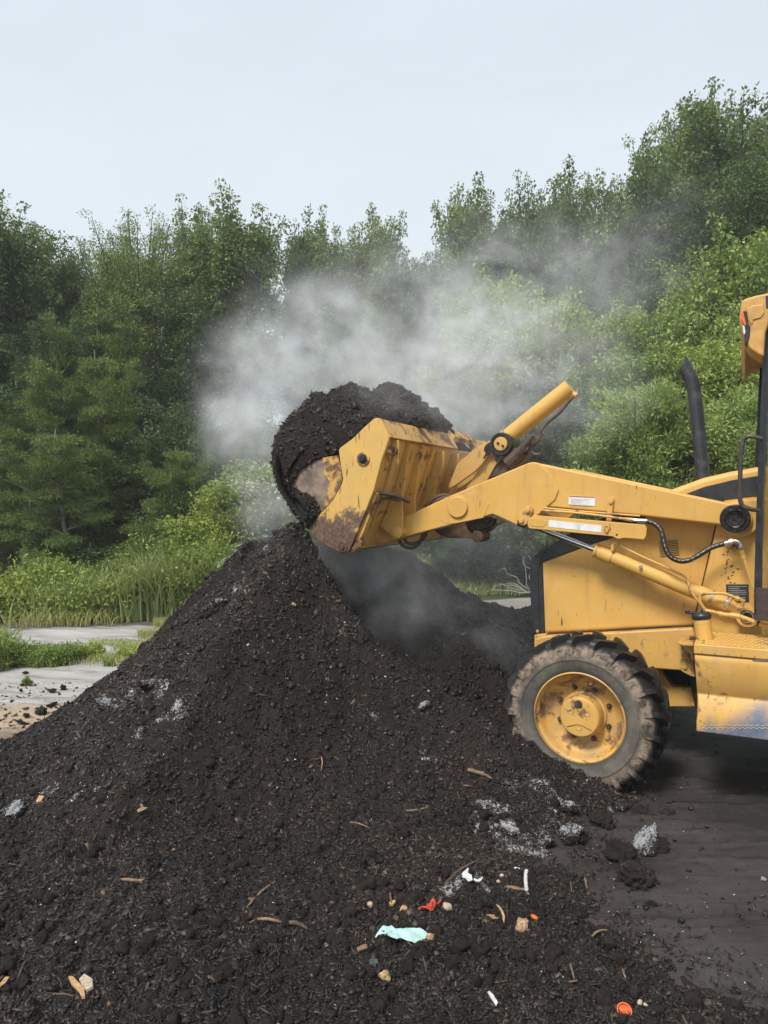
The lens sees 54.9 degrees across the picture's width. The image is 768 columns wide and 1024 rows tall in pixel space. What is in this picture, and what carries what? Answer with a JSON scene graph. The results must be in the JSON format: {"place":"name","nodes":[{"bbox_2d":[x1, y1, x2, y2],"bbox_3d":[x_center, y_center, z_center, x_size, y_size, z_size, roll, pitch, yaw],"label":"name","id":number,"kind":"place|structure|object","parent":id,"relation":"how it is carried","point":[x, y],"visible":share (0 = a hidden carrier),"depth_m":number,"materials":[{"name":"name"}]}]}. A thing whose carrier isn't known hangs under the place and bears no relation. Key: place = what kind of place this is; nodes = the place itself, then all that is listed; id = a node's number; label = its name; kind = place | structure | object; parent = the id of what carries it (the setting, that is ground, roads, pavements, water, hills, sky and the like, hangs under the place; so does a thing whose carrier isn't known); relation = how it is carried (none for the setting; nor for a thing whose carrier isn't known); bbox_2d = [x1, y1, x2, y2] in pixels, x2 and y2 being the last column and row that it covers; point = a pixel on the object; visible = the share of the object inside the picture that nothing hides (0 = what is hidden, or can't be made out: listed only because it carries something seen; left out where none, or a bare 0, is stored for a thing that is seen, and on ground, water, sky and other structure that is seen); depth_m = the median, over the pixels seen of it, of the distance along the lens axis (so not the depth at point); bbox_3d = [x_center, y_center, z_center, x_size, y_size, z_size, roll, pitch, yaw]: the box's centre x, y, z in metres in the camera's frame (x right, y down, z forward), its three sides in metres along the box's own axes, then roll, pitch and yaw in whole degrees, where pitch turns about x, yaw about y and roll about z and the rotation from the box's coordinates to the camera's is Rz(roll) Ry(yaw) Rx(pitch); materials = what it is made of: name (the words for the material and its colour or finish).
{"place":"outdoors","nodes":[
{"label":"outdoors","id":0,"kind":"place"},
{"bbox_2d":[1,544,530,600],"bbox_3d":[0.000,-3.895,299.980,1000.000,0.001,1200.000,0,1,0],"label":"ground","id":1,"kind":"structure","parent":0,"point":[494,597],"depth_m":13.44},
{"bbox_2d":[0,189,83,566],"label":"tree","id":2,"kind":"object","parent":1,"relation":"on","point":[15,306],"visible":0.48,"depth_m":18.36,"materials":[{"name":"green plant"}]},
{"bbox_2d":[0,380,90,575],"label":"pine tree","id":3,"kind":"object","parent":1,"relation":"on","point":[17,410],"visible":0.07,"depth_m":14.19,"materials":[{"name":"plant"}]},
{"bbox_2d":[0,356,94,572],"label":"pine tree","id":4,"kind":"object","parent":1,"relation":"on","point":[38,396],"visible":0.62,"depth_m":12.80,"materials":[{"name":"green plant"}]},
{"bbox_2d":[0,213,95,385],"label":"tree","id":5,"kind":"object","parent":1,"relation":"on","point":[61,283],"visible":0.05,"depth_m":19.16,"materials":[{"name":"green plant"}]},
{"bbox_2d":[0,307,104,471],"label":"tree","id":6,"kind":"object","parent":1,"relation":"on","point":[40,351],"visible":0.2,"depth_m":16.62,"materials":[{"name":"green plant"}]},
{"bbox_2d":[0,441,104,579],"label":"pine tree","id":7,"kind":"object","parent":1,"relation":"on","point":[6,555],"visible":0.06,"depth_m":13.76,"materials":[{"name":"plant"}]},
{"bbox_2d":[12,493,119,572],"bbox_3d":[-5.261,0.607,12.552,1.940,1.885,2.088,-1,1,-39],"label":"shrub","id":8,"kind":"object","parent":1,"relation":"on","point":[102,538],"visible":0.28,"depth_m":12.19,"materials":[{"name":"plant"}]},
{"bbox_2d":[0,426,133,581],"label":"pine tree","id":9,"kind":"object","parent":1,"relation":"on","point":[54,466],"visible":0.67,"depth_m":11.68,"materials":[{"name":"green plant"}]},
{"bbox_2d":[0,258,159,450],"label":"tree","id":10,"kind":"object","parent":1,"relation":"on","point":[64,314],"visible":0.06,"depth_m":18.69,"materials":[{"name":"green plant"}]},
{"bbox_2d":[9,526,172,624],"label":"weeds","id":11,"kind":"object","parent":1,"relation":"on","point":[65,572],"visible":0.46,"depth_m":10.69,"materials":[{"name":"green plant"}]},
{"bbox_2d":[29,297,156,549],"bbox_3d":[-6.893,-1.707,16.860,4.271,6.386,4.638,1,1,34],"label":"pine tree","id":12,"kind":"object","parent":1,"relation":"on","point":[118,344],"visible":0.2,"depth_m":16.75,"materials":[{"name":"green plant"}]},
{"bbox_2d":[31,349,158,570],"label":"pine tree","id":13,"kind":"object","parent":1,"relation":"on","point":[104,389],"visible":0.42,"depth_m":13.08,"materials":[{"name":"green plant"}]},
{"bbox_2d":[59,450,172,564],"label":"pine tree","id":14,"kind":"object","parent":1,"relation":"on","point":[121,482],"visible":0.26,"depth_m":13.04,"materials":[{"name":"green plant"}]},
{"bbox_2d":[0,548,233,623],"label":"tall grass","id":15,"kind":"structure","parent":1,"relation":"on","point":[32,602],"depth_m":10.50,"materials":[{"name":"plant"}]},
{"bbox_2d":[38,229,198,473],"bbox_3d":[-7.250,-3.044,20.055,4.338,8.935,4.015,-1,1,-30],"label":"tree","id":16,"kind":"object","parent":1,"relation":"on","point":[82,267],"visible":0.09,"depth_m":19.20,"materials":[{"name":"green plant"}]},
{"bbox_2d":[113,532,165,574],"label":"shrub","id":17,"kind":"object","parent":1,"relation":"on","point":[154,540],"visible":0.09,"depth_m":11.69,"materials":[{"name":"green plant"}]},
{"bbox_2d":[75,204,216,463],"bbox_3d":[-6.058,-3.099,18.876,3.858,9.091,4.168,-1,1,-37],"label":"tree","id":18,"kind":"object","parent":1,"relation":"on","point":[133,282],"visible":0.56,"depth_m":18.06,"materials":[{"name":"green plant"}]},
{"bbox_2d":[90,525,242,621],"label":"tall grass","id":19,"kind":"structure","parent":1,"relation":"on","point":[153,607],"depth_m":10.63,"materials":[{"name":"plant"}]},
{"bbox_2d":[117,446,221,563],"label":"pine tree","id":20,"kind":"object","parent":1,"relation":"on","point":[173,466],"visible":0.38,"depth_m":12.09,"materials":[{"name":"green plant"}]},
{"bbox_2d":[145,496,209,545],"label":"shrub","id":21,"kind":"object","parent":1,"relation":"on","point":[174,515],"visible":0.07,"depth_m":11.99,"materials":[{"name":"green plant"}]},
{"bbox_2d":[129,265,232,458],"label":"tree","id":22,"kind":"object","parent":1,"relation":"on","point":[187,331],"visible":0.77,"depth_m":17.80,"materials":[{"name":"green plant"}]},
{"bbox_2d":[155,513,206,564],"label":"shrub","id":23,"kind":"object","parent":1,"relation":"on","point":[168,522],"visible":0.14,"depth_m":11.59,"materials":[{"name":"green plant"}]},
{"bbox_2d":[109,393,264,505],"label":"tree","id":24,"kind":"object","parent":1,"relation":"on","point":[189,440],"visible":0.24,"depth_m":14.08,"materials":[{"name":"green plant"}]},
{"bbox_2d":[151,193,222,428],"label":"tree","id":25,"kind":"object","parent":1,"relation":"on","point":[193,270],"visible":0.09,"depth_m":20.48,"materials":[{"name":"green plant"}]},
{"bbox_2d":[151,452,261,516],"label":"pine tree","id":26,"kind":"object","parent":1,"relation":"on","point":[218,469],"visible":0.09,"depth_m":12.56,"materials":[{"name":"green plant"}]},
{"bbox_2d":[164,474,272,568],"bbox_3d":[-2.396,0.475,11.719,1.949,2.177,1.976,0,1,-2],"label":"shrub","id":27,"kind":"object","parent":1,"relation":"on","point":[223,519],"visible":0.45,"depth_m":11.30,"materials":[{"name":"green plant"}]},
{"bbox_2d":[174,398,285,503],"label":"tree","id":28,"kind":"object","parent":1,"relation":"on","point":[257,417],"visible":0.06,"depth_m":13.96,"materials":[{"name":"green plant"}]},
{"bbox_2d":[183,419,282,482],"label":"shrub","id":29,"kind":"object","parent":1,"relation":"on","point":[263,451],"visible":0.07,"depth_m":12.93,"materials":[{"name":"green plant"}]},
{"bbox_2d":[187,178,299,431],"bbox_3d":[-3.718,-3.499,19.650,3.306,9.933,3.169,1,1,38],"label":"tree","id":30,"kind":"object","parent":1,"relation":"on","point":[245,266],"visible":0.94,"depth_m":19.01,"materials":[{"name":"green plant"}]},
{"bbox_2d":[203,454,308,541],"bbox_3d":[-1.764,0.277,11.847,2.592,2.570,2.556,0,1,6],"label":"shrub","id":31,"kind":"object","parent":1,"relation":"on","point":[256,474],"visible":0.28,"depth_m":11.38,"materials":[{"name":"green plant"}]},
{"bbox_2d":[227,477,279,502],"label":"white flowers","id":32,"kind":"object","parent":31,"relation":"on","point":[259,488],"visible":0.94,"depth_m":11.29,"materials":[{"name":"plant"}]},
{"bbox_2d":[230,478,321,542],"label":"shrub","id":33,"kind":"object","parent":1,"relation":"on","point":[287,521],"visible":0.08,"depth_m":11.52,"materials":[{"name":"green plant"}]},
{"bbox_2d":[265,202,342,421],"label":"tree","id":34,"kind":"object","parent":1,"relation":"on","point":[299,276],"visible":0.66,"depth_m":20.48,"materials":[{"name":"green plant"}]},
{"bbox_2d":[276,217,365,399],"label":"tree","id":35,"kind":"object","parent":1,"relation":"on","point":[335,291],"visible":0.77,"depth_m":19.70,"materials":[{"name":"green plant"}]},
{"bbox_2d":[316,221,364,387],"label":"tree","id":36,"kind":"object","parent":1,"relation":"on","point":[346,253],"visible":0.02,"depth_m":21.47,"materials":[{"name":"green plant"}]},
{"bbox_2d":[346,202,435,398],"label":"tree","id":37,"kind":"object","parent":1,"relation":"on","point":[377,265],"visible":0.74,"depth_m":19.56,"materials":[{"name":"green plant"}]},
{"bbox_2d":[385,246,442,405],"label":"tree","id":38,"kind":"object","parent":1,"relation":"on","point":[412,304],"visible":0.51,"depth_m":19.50,"materials":[{"name":"green plant"}]},
{"bbox_2d":[376,245,496,543],"bbox_3d":[1.315,-3.044,20.834,3.974,8.937,4.335,0,1,-19],"label":"tree","id":39,"kind":"object","parent":1,"relation":"on","point":[436,322],"visible":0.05,"depth_m":19.84,"materials":[{"name":"green plant"}]},
{"bbox_2d":[389,532,490,578],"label":"shrub","id":40,"kind":"object","parent":1,"relation":"on","point":[446,556],"visible":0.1,"depth_m":13.84,"materials":[{"name":"green plant"}]},
{"bbox_2d":[423,171,515,563],"bbox_3d":[2.119,-3.558,19.212,2.512,10.015,2.839,-1,2,-44],"label":"tree","id":41,"kind":"object","parent":1,"relation":"on","point":[466,243],"visible":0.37,"depth_m":18.37,"materials":[{"name":"green plant"}]},
{"bbox_2d":[411,256,538,575],"bbox_3d":[2.223,-2.016,16.113,2.863,7.084,2.882,-1,1,-27],"label":"tree","id":42,"kind":"object","parent":1,"relation":"on","point":[460,338],"visible":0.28,"depth_m":15.88,"materials":[{"name":"green plant"}]},
{"bbox_2d":[437,216,523,290],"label":"tree","id":43,"kind":"object","parent":1,"relation":"on","point":[498,227],"visible":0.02,"depth_m":19.16,"materials":[{"name":"green plant"}]},
{"bbox_2d":[459,522,538,582],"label":"shrub","id":44,"kind":"object","parent":1,"relation":"on","point":[477,551],"visible":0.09,"depth_m":14.21,"materials":[{"name":"green plant"}]},
{"bbox_2d":[413,346,586,583],"bbox_3d":[1.936,-0.651,14.377,4.595,4.359,5.096,1,1,39],"label":"shrub","id":45,"kind":"object","parent":1,"relation":"on","point":[472,419],"visible":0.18,"depth_m":13.44,"materials":[{"name":"green plant"}]},
{"bbox_2d":[448,258,565,400],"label":"tree","id":46,"kind":"object","parent":1,"relation":"on","point":[546,282],"visible":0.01,"depth_m":17.95,"materials":[{"name":"green plant"}]},
{"bbox_2d":[496,169,573,326],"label":"tree","id":47,"kind":"object","parent":1,"relation":"on","point":[539,246],"visible":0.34,"depth_m":18.14,"materials":[{"name":"green plant"}]},
{"bbox_2d":[449,379,625,581],"bbox_3d":[3.206,-0.560,13.949,4.418,4.191,4.900,-1,2,-44],"label":"shrub","id":48,"kind":"object","parent":1,"relation":"on","point":[530,545],"visible":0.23,"depth_m":13.05,"materials":[{"name":"green plant"}]},
{"bbox_2d":[468,283,627,541],"bbox_3d":[3.685,-1.570,14.974,3.800,6.162,3.950,0,1,-5],"label":"sapling","id":49,"kind":"object","parent":1,"relation":"on","point":[526,344],"visible":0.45,"depth_m":14.41,"materials":[{"name":"green plant"}]},
{"bbox_2d":[522,366,596,466],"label":"shrub","id":50,"kind":"object","parent":1,"relation":"on","point":[543,379],"visible":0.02,"depth_m":14.02,"materials":[{"name":"green plant"}]},
{"bbox_2d":[532,154,622,367],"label":"tree","id":51,"kind":"object","parent":1,"relation":"on","point":[586,235],"visible":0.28,"depth_m":18.39,"materials":[{"name":"green plant"}]},
{"bbox_2d":[536,255,656,390],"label":"tree","id":52,"kind":"object","parent":1,"relation":"on","point":[596,297],"visible":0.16,"depth_m":16.47,"materials":[{"name":"green plant"}]},
{"bbox_2d":[589,182,644,304],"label":"tree","id":53,"kind":"object","parent":1,"relation":"on","point":[615,272],"visible":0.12,"depth_m":20.00,"materials":[{"name":"green plant"}]},
{"bbox_2d":[596,130,702,337],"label":"tree","id":54,"kind":"object","parent":1,"relation":"on","point":[652,221],"visible":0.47,"depth_m":18.48,"materials":[{"name":"green plant"}]},
{"bbox_2d":[594,281,717,389],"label":"tree","id":55,"kind":"object","parent":1,"relation":"on","point":[642,330],"visible":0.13,"depth_m":13.53,"materials":[{"name":"green plant"}]},
{"bbox_2d":[556,375,756,519],"bbox_3d":[3.855,-0.197,10.719,2.770,3.563,2.783,0,1,12],"label":"shrub","id":56,"kind":"object","parent":1,"relation":"on","point":[635,429],"visible":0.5,"depth_m":10.46,"materials":[{"name":"green plant"}]},
{"bbox_2d":[618,80,767,284],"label":"tree","id":57,"kind":"object","parent":1,"relation":"on","point":[681,109],"visible":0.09,"depth_m":20.56,"materials":[{"name":"green plant"}]},
{"bbox_2d":[626,76,767,276],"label":"tree","id":58,"kind":"object","parent":1,"relation":"on","point":[716,177],"visible":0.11,"depth_m":20.02,"materials":[{"name":"green plant"}]},
{"bbox_2d":[645,212,767,351],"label":"tree","id":59,"kind":"object","parent":1,"relation":"on","point":[727,277],"visible":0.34,"depth_m":14.46,"materials":[{"name":"green plant"}]},
{"bbox_2d":[649,146,767,343],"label":"tree","id":60,"kind":"object","parent":1,"relation":"on","point":[748,207],"visible":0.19,"depth_m":16.57,"materials":[{"name":"green plant"}]},
{"bbox_2d":[680,383,767,482],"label":"shrub","id":61,"kind":"object","parent":1,"relation":"on","point":[745,410],"visible":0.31,"depth_m":10.16,"materials":[{"name":"green plant"}]},
{"bbox_2d":[701,140,767,221],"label":"tree","id":62,"kind":"object","parent":1,"relation":"on","point":[766,174],"depth_m":17.91,"materials":[{"name":"green plant"}]},
{"bbox_2d":[0,597,723,843],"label":"concrete yard","id":63,"kind":"structure","parent":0,"point":[79,675],"depth_m":7.52,"materials":[{"name":"concrete"}]},
{"bbox_2d":[0,620,32,670],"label":"weeds","id":64,"kind":"object","parent":63,"relation":"on","point":[7,658],"visible":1,"depth_m":7.71,"materials":[{"name":"green plant"}]},
{"bbox_2d":[0,555,43,617],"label":"weeds","id":65,"kind":"object","parent":63,"relation":"on","point":[12,581],"visible":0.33,"depth_m":10.78,"materials":[{"name":"green plant"}]},
{"bbox_2d":[0,565,49,622],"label":"weeds","id":66,"kind":"object","parent":63,"relation":"on","point":[18,601],"visible":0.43,"depth_m":10.61,"materials":[{"name":"green plant"}]},
{"bbox_2d":[0,681,92,729],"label":"spilled crumbs","id":67,"kind":"object","parent":63,"relation":"on","point":[16,714],"visible":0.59,"depth_m":6.40,"materials":[{"name":"soil"},{"name":"compost"}]},
{"bbox_2d":[9,639,84,668],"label":"weeds","id":68,"kind":"object","parent":63,"relation":"on","point":[48,655],"visible":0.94,"depth_m":7.80,"materials":[{"name":"green plant"}]},
{"bbox_2d":[0,604,166,627],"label":"dry grass","id":69,"kind":"structure","parent":63,"relation":"on","point":[80,621],"depth_m":10.26,"materials":[{"name":"plant"}]},
{"bbox_2d":[64,641,106,658],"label":"weeds","id":70,"kind":"object","parent":63,"relation":"on","point":[92,649],"visible":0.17,"depth_m":8.21,"materials":[{"name":"green plant"}]},
{"bbox_2d":[39,639,137,670],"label":"short grass","id":71,"kind":"structure","parent":63,"relation":"on","point":[103,655],"depth_m":8.03,"materials":[{"name":"plant"}]},
{"bbox_2d":[88,636,149,648],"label":"short grass","id":72,"kind":"structure","parent":63,"relation":"on","point":[122,642],"depth_m":8.94,"materials":[{"name":"plant"}]},
{"bbox_2d":[120,508,277,612],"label":"weeds","id":73,"kind":"object","parent":63,"relation":"on","point":[185,585],"visible":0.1,"depth_m":11.00,"materials":[{"name":"green plant"}]},
{"bbox_2d":[188,539,232,591],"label":"shrub","id":74,"kind":"object","parent":63,"relation":"on","point":[211,550],"visible":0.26,"depth_m":10.78,"materials":[{"name":"green plant"}]},
{"bbox_2d":[0,523,760,1023],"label":"compost heap","id":75,"kind":"object","parent":63,"relation":"on","point":[244,673],"visible":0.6,"depth_m":4.31,"materials":[{"name":"soil"}]},
{"bbox_2d":[2,798,27,818],"bbox_3d":[-1.948,1.569,3.913,0.117,0.077,0.216,-6,13,-2],"label":"ash clod","id":76,"kind":"object","parent":75,"relation":"on","point":[16,808],"visible":0.89,"depth_m":3.88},
{"bbox_2d":[93,697,115,710],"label":"ash clod","id":77,"kind":"object","parent":75,"relation":"on","point":[104,704],"visible":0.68,"depth_m":4.50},
{"bbox_2d":[199,598,228,618],"bbox_3d":[-1.126,0.651,4.896,0.146,0.120,0.278,6,-32,-44],"label":"ash clod","id":78,"kind":"object","parent":75,"relation":"on","point":[217,605],"visible":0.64,"depth_m":4.83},
{"bbox_2d":[0,521,756,1023],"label":"twig litter","id":79,"kind":"object","parent":75,"relation":"on","point":[416,839],"visible":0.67,"depth_m":3.09,"materials":[{"name":"brown plant"}]},
{"bbox_2d":[0,520,759,1023],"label":"bark chips","id":80,"kind":"object","parent":75,"relation":"on","point":[442,1000],"visible":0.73,"depth_m":3.50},
{"bbox_2d":[375,925,426,942],"bbox_3d":[0.071,1.639,2.880,0.213,0.044,0.092,0,1,0],"label":"plastic film","id":81,"kind":"object","parent":75,"relation":"on","point":[414,935],"visible":0.93,"depth_m":2.88,"materials":[{"name":"plastic"}]},
{"bbox_2d":[468,799,492,815],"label":"ash clod","id":82,"kind":"object","parent":75,"relation":"on","point":[477,804],"visible":0.73,"depth_m":4.02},
{"bbox_2d":[497,819,520,837],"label":"ash clod","id":83,"kind":"object","parent":75,"relation":"on","point":[507,829],"visible":0.97,"depth_m":3.79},
{"bbox_2d":[531,829,555,849],"bbox_3d":[0.808,1.664,3.735,0.111,0.105,0.118,0,1,-24],"label":"ash clod","id":84,"kind":"object","parent":75,"relation":"on","point":[544,838],"visible":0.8,"depth_m":3.71,"materials":[{"name":"soil"}]},
{"bbox_2d":[558,800,578,816],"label":"ash clod","id":85,"kind":"object","parent":75,"relation":"on","point":[569,807],"visible":0.98,"depth_m":4.03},
{"bbox_2d":[0,530,767,1023],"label":"compost crumbs","id":86,"kind":"object","parent":63,"relation":"on","point":[460,946],"visible":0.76,"depth_m":2.91,"materials":[{"name":"soil"}]},
{"bbox_2d":[531,434,637,544],"bbox_3d":[3.608,0.064,12.431,2.091,2.974,2.081,0,1,-10],"label":"shrub","id":87,"kind":"object","parent":63,"relation":"on","point":[544,542],"visible":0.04,"depth_m":12.51,"materials":[{"name":"green plant"}]},
{"bbox_2d":[534,341,723,467],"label":"sapling","id":88,"kind":"object","parent":63,"relation":"on","point":[622,370],"visible":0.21,"depth_m":12.45,"materials":[{"name":"green plant"}]},
{"bbox_2d":[628,800,656,815],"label":"compost clod","id":89,"kind":"object","parent":63,"relation":"on","point":[637,807],"visible":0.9,"depth_m":4.12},
{"bbox_2d":[533,707,767,1008],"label":"dark soil layer","id":90,"kind":"object","parent":63,"relation":"on","point":[674,878],"visible":0.15,"depth_m":3.57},
{"bbox_2d":[293,293,767,793],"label":"backhoe loader","id":91,"kind":"object","parent":90,"relation":"on","point":[635,588],"visible":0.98,"depth_m":4.73,"materials":[{"name":"yellow paint"}]},
{"bbox_2d":[272,381,471,526],"bbox_3d":[0.033,-0.417,6.122,0.996,1.246,2.250,1,1,26],"label":"compost load","id":92,"kind":"object","parent":91,"relation":"in","point":[300,504],"visible":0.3,"depth_m":5.24},
{"bbox_2d":[269,381,461,528],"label":"load chips","id":93,"kind":"object","parent":92,"relation":"on","point":[323,431],"visible":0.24,"depth_m":5.27,"materials":[{"name":"soil"}]},
{"bbox_2d":[555,821,587,846],"bbox_3d":[0.970,1.664,3.802,0.159,0.121,0.133,-17,-7,6],"label":"ash clod","id":94,"kind":"object","parent":90,"relation":"on","point":[571,833],"visible":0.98,"depth_m":3.76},
{"bbox_2d":[585,809,614,829],"bbox_3d":[1.173,1.667,4.003,0.147,0.083,0.216,6,1,3],"label":"compost clod","id":95,"kind":"object","parent":90,"relation":"on","point":[602,818],"visible":0.99,"depth_m":3.97,"materials":[{"name":"soil"}]},
{"bbox_2d":[605,838,640,863],"bbox_3d":[1.155,1.665,3.594,0.162,0.134,0.134,0,1,7],"label":"compost clod","id":96,"kind":"object","parent":90,"relation":"on","point":[619,850],"visible":0.77,"depth_m":3.56,"materials":[{"name":"soil"}]},
{"bbox_2d":[617,859,659,891],"bbox_3d":[1.160,1.670,3.372,0.188,0.140,0.182,6,-9,16],"label":"compost clod","id":97,"kind":"object","parent":90,"relation":"on","point":[636,876],"visible":0.93,"depth_m":3.34,"materials":[{"name":"soil"}]},
{"bbox_2d":[631,822,669,856],"bbox_3d":[1.305,1.661,3.682,0.220,0.136,0.166,-32,7,1],"label":"ash clod","id":98,"kind":"object","parent":90,"relation":"on","point":[648,841],"visible":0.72,"depth_m":3.65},
{"bbox_2d":[566,707,767,1010],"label":"soil crumbs","id":99,"kind":"object","parent":90,"relation":"on","point":[681,920],"visible":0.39,"depth_m":3.15,"materials":[{"name":"black dark soil"}]},
{"bbox_2d":[586,360,752,442],"bbox_3d":[5.716,-0.716,13.108,4.864,4.538,4.385,-1,1,-37],"label":"shrub","id":100,"kind":"object","parent":63,"relation":"on","point":[683,386],"visible":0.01,"depth_m":12.25,"materials":[{"name":"green plant"}]},
{"bbox_2d":[651,327,759,477],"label":"sapling","id":101,"kind":"object","parent":63,"relation":"on","point":[713,371],"visible":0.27,"depth_m":11.84,"materials":[{"name":"green plant"}]},
{"bbox_2d":[684,290,767,358],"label":"sapling","id":102,"kind":"object","parent":63,"relation":"on","point":[726,321],"visible":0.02,"depth_m":12.98,"materials":[{"name":"green plant"}]},
{"bbox_2d":[0,0,767,476],"label":"sky","id":103,"kind":"structure","parent":0,"point":[344,106],"materials":[{"name":"white"}]},
{"bbox_2d":[444,573,529,595],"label":"grass","id":104,"kind":"structure","parent":0,"point":[466,585],"depth_m":13.64,"materials":[{"name":"plant"}]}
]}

